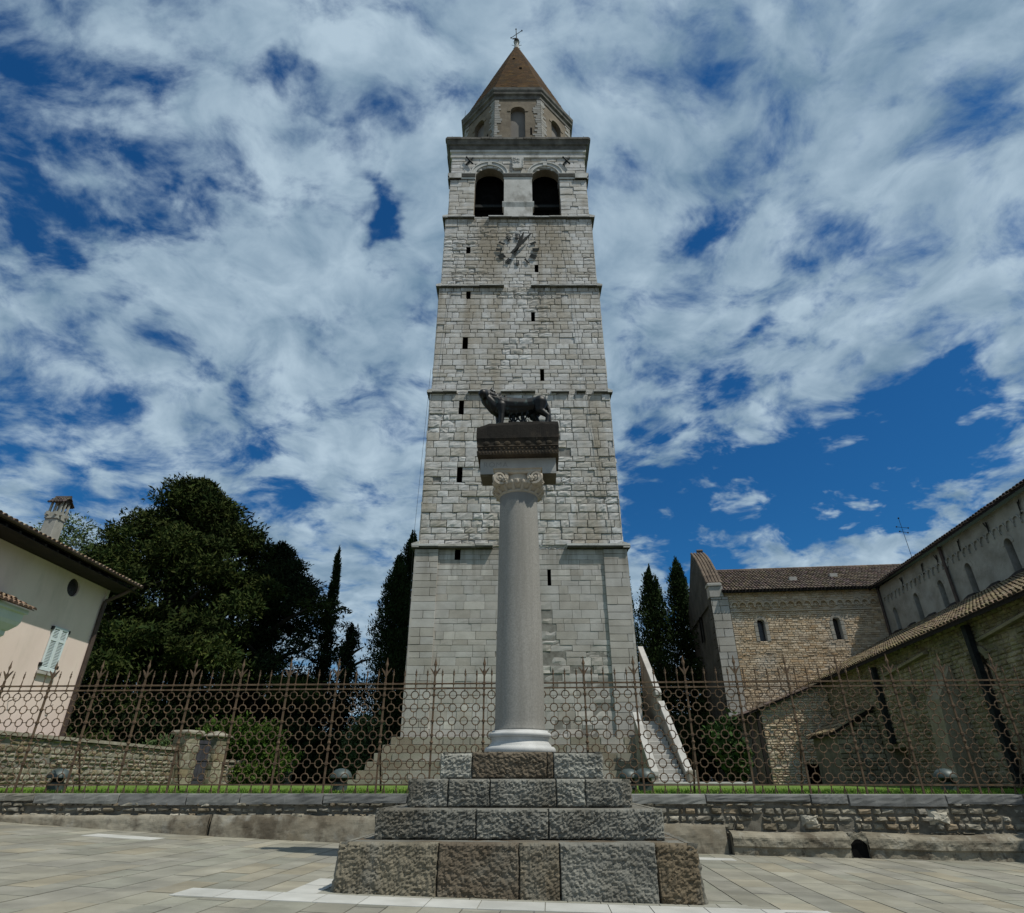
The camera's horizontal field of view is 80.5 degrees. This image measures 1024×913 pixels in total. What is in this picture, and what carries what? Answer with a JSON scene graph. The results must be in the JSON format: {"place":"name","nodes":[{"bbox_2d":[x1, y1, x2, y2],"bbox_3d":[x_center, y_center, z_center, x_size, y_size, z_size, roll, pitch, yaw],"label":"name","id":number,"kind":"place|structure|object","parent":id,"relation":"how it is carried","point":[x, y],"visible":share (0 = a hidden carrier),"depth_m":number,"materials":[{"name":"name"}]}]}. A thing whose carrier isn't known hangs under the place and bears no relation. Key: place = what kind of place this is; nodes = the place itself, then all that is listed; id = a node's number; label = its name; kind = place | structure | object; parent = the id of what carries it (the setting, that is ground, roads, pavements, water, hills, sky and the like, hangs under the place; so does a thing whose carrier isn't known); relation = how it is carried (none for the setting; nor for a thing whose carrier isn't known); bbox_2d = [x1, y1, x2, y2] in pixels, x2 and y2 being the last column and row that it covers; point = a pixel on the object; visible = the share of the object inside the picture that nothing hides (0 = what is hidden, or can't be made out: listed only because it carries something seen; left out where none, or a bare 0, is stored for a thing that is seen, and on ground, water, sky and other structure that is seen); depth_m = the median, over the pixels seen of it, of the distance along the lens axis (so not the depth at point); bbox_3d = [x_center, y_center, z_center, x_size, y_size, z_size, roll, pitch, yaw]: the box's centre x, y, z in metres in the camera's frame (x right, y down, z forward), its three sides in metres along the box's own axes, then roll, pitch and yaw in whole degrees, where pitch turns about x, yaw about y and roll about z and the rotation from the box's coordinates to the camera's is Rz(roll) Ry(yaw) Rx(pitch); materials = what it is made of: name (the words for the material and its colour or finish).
{"place":"outdoors","nodes":[
{"label":"outdoors","id":0,"kind":"place"},
{"bbox_2d":[0,822,1023,912],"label":"plaza paving","id":1,"kind":"structure","parent":0,"point":[50,869],"depth_m":9.02,"materials":[{"name":"stone"}]},
{"bbox_2d":[81,834,829,912],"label":"white paving stones","id":2,"kind":"object","parent":1,"relation":"on","point":[315,891],"visible":0.79,"depth_m":7.29,"materials":[{"name":"white stone"}]},
{"bbox_2d":[330,421,708,904],"bbox_3d":[0.159,3.119,11.602,4.802,8.334,4.938,-1,-28,2],"label":"column monument","id":3,"kind":"object","parent":2,"relation":"on","point":[520,808],"depth_m":8.43,"materials":[{"name":"grey stone"}]},
{"bbox_2d":[508,414,518,421],"bbox_3d":[0.028,-0.813,13.441,0.256,0.352,0.172,7,-29,-13],"label":"infant statue","id":4,"kind":"object","parent":3,"relation":"on","point":[512,418],"visible":0.59,"depth_m":13.45,"materials":[{"name":"brown metal"}]},
{"bbox_2d":[479,387,550,423],"bbox_3d":[0.062,-1.083,13.600,1.633,1.035,0.603,1,-28,-2],"label":"wolf statue","id":5,"kind":"object","parent":3,"relation":"on","point":[500,407],"visible":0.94,"depth_m":13.48,"materials":[{"name":"brown metal"}]},
{"bbox_2d":[518,412,526,421],"bbox_3d":[0.241,-0.814,13.438,0.266,0.352,0.172,-16,-32,27],"label":"infant statue","id":6,"kind":"object","parent":3,"relation":"on","point":[523,418],"visible":0.54,"depth_m":13.45,"materials":[{"name":"brown metal"}]},
{"bbox_2d":[0,786,1023,793],"bbox_3d":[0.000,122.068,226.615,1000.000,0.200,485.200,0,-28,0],"label":"lawn","id":7,"kind":"structure","parent":0,"point":[655,787],"depth_m":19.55,"materials":[{"name":"plant"}]},
{"bbox_2d":[47,768,70,791],"bbox_3d":[-11.550,8.239,15.382,0.550,0.555,0.550,0,-28,0],"label":"lawn lamp","id":8,"kind":"object","parent":7,"relation":"on","point":[55,772],"visible":0.66,"depth_m":15.27,"materials":[{"name":"metal"}]},
{"bbox_2d":[0,496,143,736],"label":"pink house","id":9,"kind":"structure","parent":7,"relation":"on","point":[54,596],"depth_m":22.27,"materials":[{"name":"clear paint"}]},
{"bbox_2d":[67,578,79,596],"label":"round window","id":10,"kind":"structure","parent":9,"relation":"in","point":[73,587],"depth_m":23.84,"materials":[{"name":"black glass"}]},
{"bbox_2d":[29,511,118,684],"bbox_3d":[-28.739,11.004,36.990,9.257,16.070,8.918,0,-28,0],"label":"broadleaf tree","id":11,"kind":"object","parent":7,"relation":"on","point":[82,536],"visible":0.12,"depth_m":39.47,"materials":[{"name":"green plant"}]},
{"bbox_2d":[72,537,169,719],"bbox_3d":[-27.512,12.644,39.057,11.825,15.931,10.298,0,-28,0],"label":"evergreen tree","id":12,"kind":"object","parent":7,"relation":"on","point":[110,608],"visible":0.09,"depth_m":38.93,"materials":[{"name":"green plant"}]},
{"bbox_2d":[65,694,212,744],"bbox_3d":[-20.922,15.870,33.598,10.262,5.025,4.258,0,-28,0],"label":"shrub","id":13,"kind":"object","parent":7,"relation":"on","point":[145,728],"visible":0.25,"depth_m":33.32,"materials":[{"name":"green plant"}]},
{"bbox_2d":[0,730,294,787],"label":"garden wall","id":14,"kind":"structure","parent":7,"relation":"on","point":[111,756],"depth_m":22.66,"materials":[{"name":"beige stone"}]},
{"bbox_2d":[138,733,173,746],"bbox_3d":[-17.211,14.941,29.649,3.089,2.566,3.063,-12,-31,22],"label":"shrub","id":15,"kind":"object","parent":7,"relation":"on","point":[165,741],"visible":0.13,"depth_m":29.52,"materials":[{"name":"green plant"}]},
{"bbox_2d":[170,730,204,783],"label":"gate pillar","id":16,"kind":"structure","parent":7,"relation":"on","point":[188,756],"depth_m":28.43,"materials":[{"name":"beige stone"}]},
{"bbox_2d":[64,472,352,740],"bbox_3d":[-23.626,10.783,41.257,24.077,21.742,21.959,0,-28,0],"label":"yew tree","id":17,"kind":"object","parent":7,"relation":"on","point":[194,537],"visible":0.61,"depth_m":39.37,"materials":[{"name":"green plant"}]},
{"bbox_2d":[201,731,232,783],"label":"gate pillar","id":18,"kind":"structure","parent":7,"relation":"on","point":[212,756],"depth_m":30.12,"materials":[{"name":"beige stone"}]},
{"bbox_2d":[191,740,210,783],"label":"metal gate","id":19,"kind":"structure","parent":18,"relation":"attached to","point":[200,757],"depth_m":29.54,"materials":[{"name":"metal"}]},
{"bbox_2d":[194,711,304,783],"bbox_3d":[-14.765,16.009,32.813,6.853,4.129,3.426,0,-28,0],"label":"shrub","id":20,"kind":"object","parent":7,"relation":"on","point":[253,742],"visible":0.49,"depth_m":32.52,"materials":[{"name":"green plant"}]},
{"bbox_2d":[160,540,351,728],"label":"evergreen tree","id":21,"kind":"object","parent":7,"relation":"on","point":[287,567],"visible":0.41,"depth_m":42.93,"materials":[{"name":"green plant"}]},
{"bbox_2d":[218,692,327,783],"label":"shrub","id":22,"kind":"object","parent":7,"relation":"on","point":[277,711],"visible":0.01,"depth_m":44.52,"materials":[{"name":"green plant"}]},
{"bbox_2d":[249,711,343,783],"bbox_3d":[-14.331,17.538,35.919,9.586,4.648,3.391,0,-28,0],"label":"shrub","id":23,"kind":"object","parent":7,"relation":"on","point":[303,743],"visible":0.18,"depth_m":36.00,"materials":[{"name":"green plant"}]},
{"bbox_2d":[305,545,341,730],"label":"cypress tree","id":24,"kind":"object","parent":7,"relation":"on","point":[333,588],"visible":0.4,"depth_m":45.99,"materials":[{"name":"green plant"}]},
{"bbox_2d":[302,621,375,782],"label":"cedar tree","id":25,"kind":"object","parent":7,"relation":"on","point":[352,641],"visible":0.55,"depth_m":42.61,"materials":[{"name":"green plant"}]},
{"bbox_2d":[330,768,351,791],"bbox_3d":[-4.370,8.263,15.426,0.550,0.555,0.550,5,-29,-10],"label":"lawn lamp","id":26,"kind":"object","parent":7,"relation":"on","point":[339,772],"visible":0.69,"depth_m":15.30,"materials":[{"name":"metal"}]},
{"bbox_2d":[308,728,376,783],"bbox_3d":[-10.517,18.729,37.444,7.536,3.485,3.875,0,-28,0],"label":"shrub","id":27,"kind":"object","parent":7,"relation":"on","point":[331,755],"visible":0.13,"depth_m":36.66,"materials":[{"name":"green plant"}]},
{"bbox_2d":[335,709,387,779],"bbox_3d":[-8.489,17.015,35.143,2.855,4.367,2.506,-9,-30,17],"label":"shrub","id":28,"kind":"object","parent":7,"relation":"on","point":[354,742],"visible":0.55,"depth_m":34.97,"materials":[{"name":"green plant"}]},
{"bbox_2d":[352,553,411,748],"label":"cypress tree","id":29,"kind":"object","parent":7,"relation":"on","point":[395,601],"visible":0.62,"depth_m":44.01,"materials":[{"name":"green plant"}]},
{"bbox_2d":[366,530,417,737],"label":"cypress tree","id":30,"kind":"object","parent":7,"relation":"on","point":[408,558],"visible":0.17,"depth_m":48.75,"materials":[{"name":"green plant"}]},
{"bbox_2d":[347,29,699,783],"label":"bell tower","id":31,"kind":"structure","parent":7,"relation":"on","point":[519,289],"depth_m":37.18,"materials":[{"name":"stone"}]},
{"bbox_2d":[455,550,460,559],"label":"window","id":32,"kind":"structure","parent":31,"relation":"in","point":[457,552],"depth_m":34.57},
{"bbox_2d":[457,467,461,481],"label":"window","id":33,"kind":"structure","parent":31,"relation":"in","point":[459,469],"depth_m":36.78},
{"bbox_2d":[459,401,463,414],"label":"window","id":34,"kind":"structure","parent":31,"relation":"in","point":[461,403],"depth_m":38.88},
{"bbox_2d":[462,337,467,348],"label":"window","id":35,"kind":"structure","parent":31,"relation":"in","point":[465,339],"depth_m":41.31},
{"bbox_2d":[531,312,534,321],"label":"window","id":36,"kind":"structure","parent":31,"relation":"in","point":[532,313],"depth_m":42.15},
{"bbox_2d":[540,369,543,380],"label":"window","id":37,"kind":"structure","parent":31,"relation":"in","point":[541,370],"depth_m":39.96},
{"bbox_2d":[547,570,550,585],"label":"window","id":38,"kind":"structure","parent":31,"relation":"in","point":[548,571],"depth_m":33.84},
{"bbox_2d":[619,769,636,788],"bbox_3d":[3.020,8.358,15.603,0.550,0.555,0.550,11,-30,-20],"label":"lawn lamp","id":39,"kind":"object","parent":7,"relation":"on","point":[628,772],"visible":0.47,"depth_m":15.50,"materials":[{"name":"metal"}]},
{"bbox_2d":[630,576,644,719],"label":"cypress tree","id":40,"kind":"object","parent":7,"relation":"on","point":[634,615],"visible":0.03,"depth_m":49.89,"materials":[{"name":"green plant"}]},
{"bbox_2d":[634,768,655,790],"bbox_3d":[3.340,8.121,15.162,0.550,0.555,0.550,18,-33,-30],"label":"lawn lamp","id":41,"kind":"object","parent":7,"relation":"on","point":[646,773],"visible":0.73,"depth_m":15.04,"materials":[{"name":"metal"}]},
{"bbox_2d":[633,564,688,718],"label":"cypress tree","id":42,"kind":"object","parent":7,"relation":"on","point":[656,620],"visible":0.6,"depth_m":43.55,"materials":[{"name":"green plant"}]},
{"bbox_2d":[643,710,723,781],"bbox_3d":[10.764,17.238,35.591,7.970,4.445,3.061,0,-28,0],"label":"shrub","id":43,"kind":"object","parent":7,"relation":"on","point":[678,726],"visible":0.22,"depth_m":35.15,"materials":[{"name":"green plant"}]},
{"bbox_2d":[662,557,712,781],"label":"cypress tree","id":44,"kind":"object","parent":7,"relation":"on","point":[678,601],"visible":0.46,"depth_m":44.81,"materials":[{"name":"green plant"}]},
{"bbox_2d":[633,646,752,783],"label":"stone staircase","id":45,"kind":"structure","parent":7,"relation":"on","point":[665,727],"depth_m":26.89,"materials":[{"name":"grey stone"}]},
{"bbox_2d":[685,620,716,779],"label":"cypress tree","id":46,"kind":"object","parent":7,"relation":"on","point":[703,700],"visible":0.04,"depth_m":40.81,"materials":[{"name":"green plant"}]},
{"bbox_2d":[701,708,754,781],"bbox_3d":[10.982,14.601,30.586,2.476,3.589,2.107,0,-28,0],"label":"shrub","id":47,"kind":"object","parent":7,"relation":"on","point":[732,742],"visible":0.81,"depth_m":30.29,"materials":[{"name":"green plant"}]},
{"bbox_2d":[688,479,1023,787],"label":"basilica","id":48,"kind":"structure","parent":7,"relation":"on","point":[953,598],"depth_m":29.23,"materials":[{"name":"beige stone"}]},
{"bbox_2d":[754,616,770,640],"bbox_3d":[14.816,10.289,36.009,0.820,1.440,0.470,-3,-28,6],"label":"window","id":49,"kind":"structure","parent":48,"relation":"in","point":[761,626],"depth_m":35.97,"materials":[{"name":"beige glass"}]},
{"bbox_2d":[807,761,822,783],"bbox_3d":[14.857,15.662,29.922,0.600,1.050,0.760,-3,-28,6],"label":"annexe door","id":50,"kind":"structure","parent":48,"relation":"in","point":[811,770],"depth_m":30.17,"materials":[{"name":"black"}]},
{"bbox_2d":[829,615,847,639],"bbox_3d":[19.080,10.068,35.593,0.810,1.435,0.470,-3,-28,6],"label":"window","id":51,"kind":"structure","parent":48,"relation":"in","point":[839,629],"depth_m":35.53,"materials":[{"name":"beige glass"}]},
{"bbox_2d":[891,604,901,628],"bbox_3d":[21.890,9.222,33.908,0.520,1.870,0.740,-3,-28,6],"label":"window","id":52,"kind":"structure","parent":48,"relation":"in","point":[894,608],"depth_m":34.22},
{"bbox_2d":[904,681,919,708],"bbox_3d":[15.492,9.063,23.087,0.530,1.000,0.800,-3,-28,6],"label":"window","id":53,"kind":"structure","parent":48,"relation":"in","point":[913,698],"depth_m":23.21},
{"bbox_2d":[912,590,924,619],"bbox_3d":[21.611,7.991,31.692,0.520,2.040,0.780,-3,-28,6],"label":"window","id":54,"kind":"structure","parent":48,"relation":"in","point":[915,594],"depth_m":32.00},
{"bbox_2d":[935,577,949,607],"bbox_3d":[21.337,6.836,29.492,0.520,1.990,0.780,-3,-28,6],"label":"window","id":55,"kind":"structure","parent":48,"relation":"in","point":[939,582],"depth_m":29.82,"materials":[{"name":"grey stone"}]},
{"bbox_2d":[962,559,979,592],"bbox_3d":[21.061,5.637,27.315,0.520,2.040,0.780,-3,-28,6],"label":"window","id":56,"kind":"structure","parent":48,"relation":"in","point":[966,565],"depth_m":27.65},
{"bbox_2d":[977,646,995,683],"bbox_3d":[14.949,6.513,18.872,0.530,1.200,0.900,-3,-28,6],"label":"window","id":57,"kind":"structure","parent":48,"relation":"in","point":[985,657],"depth_m":18.94,"materials":[{"name":"grey glass"}]},
{"bbox_2d":[1001,534,1022,571],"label":"window","id":58,"kind":"structure","parent":48,"relation":"in","point":[1006,540],"depth_m":25.01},
{"bbox_2d":[933,768,956,790],"bbox_3d":[11.050,8.239,15.382,0.550,0.555,0.550,-25,-37,38],"label":"lawn lamp","id":59,"kind":"object","parent":7,"relation":"on","point":[946,772],"visible":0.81,"depth_m":15.27,"materials":[{"name":"metal"}]},
{"bbox_2d":[0,0,1023,731],"label":"sky","id":60,"kind":"structure","parent":0,"point":[222,227],"materials":[{"name":"blue"}]},
{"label":"plaza bedding","id":61,"kind":"structure","parent":0,"visible":0},
{"bbox_2d":[0,793,1023,861],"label":"boundary wall","id":62,"kind":"structure","parent":61,"relation":"on","point":[967,827],"depth_m":13.50,"materials":[{"name":"grey stone"}]},
{"bbox_2d":[0,653,1023,793],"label":"iron fence","id":63,"kind":"object","parent":62,"relation":"on","point":[801,748],"visible":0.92,"depth_m":14.69,"materials":[{"name":"brown metal"}]}
]}

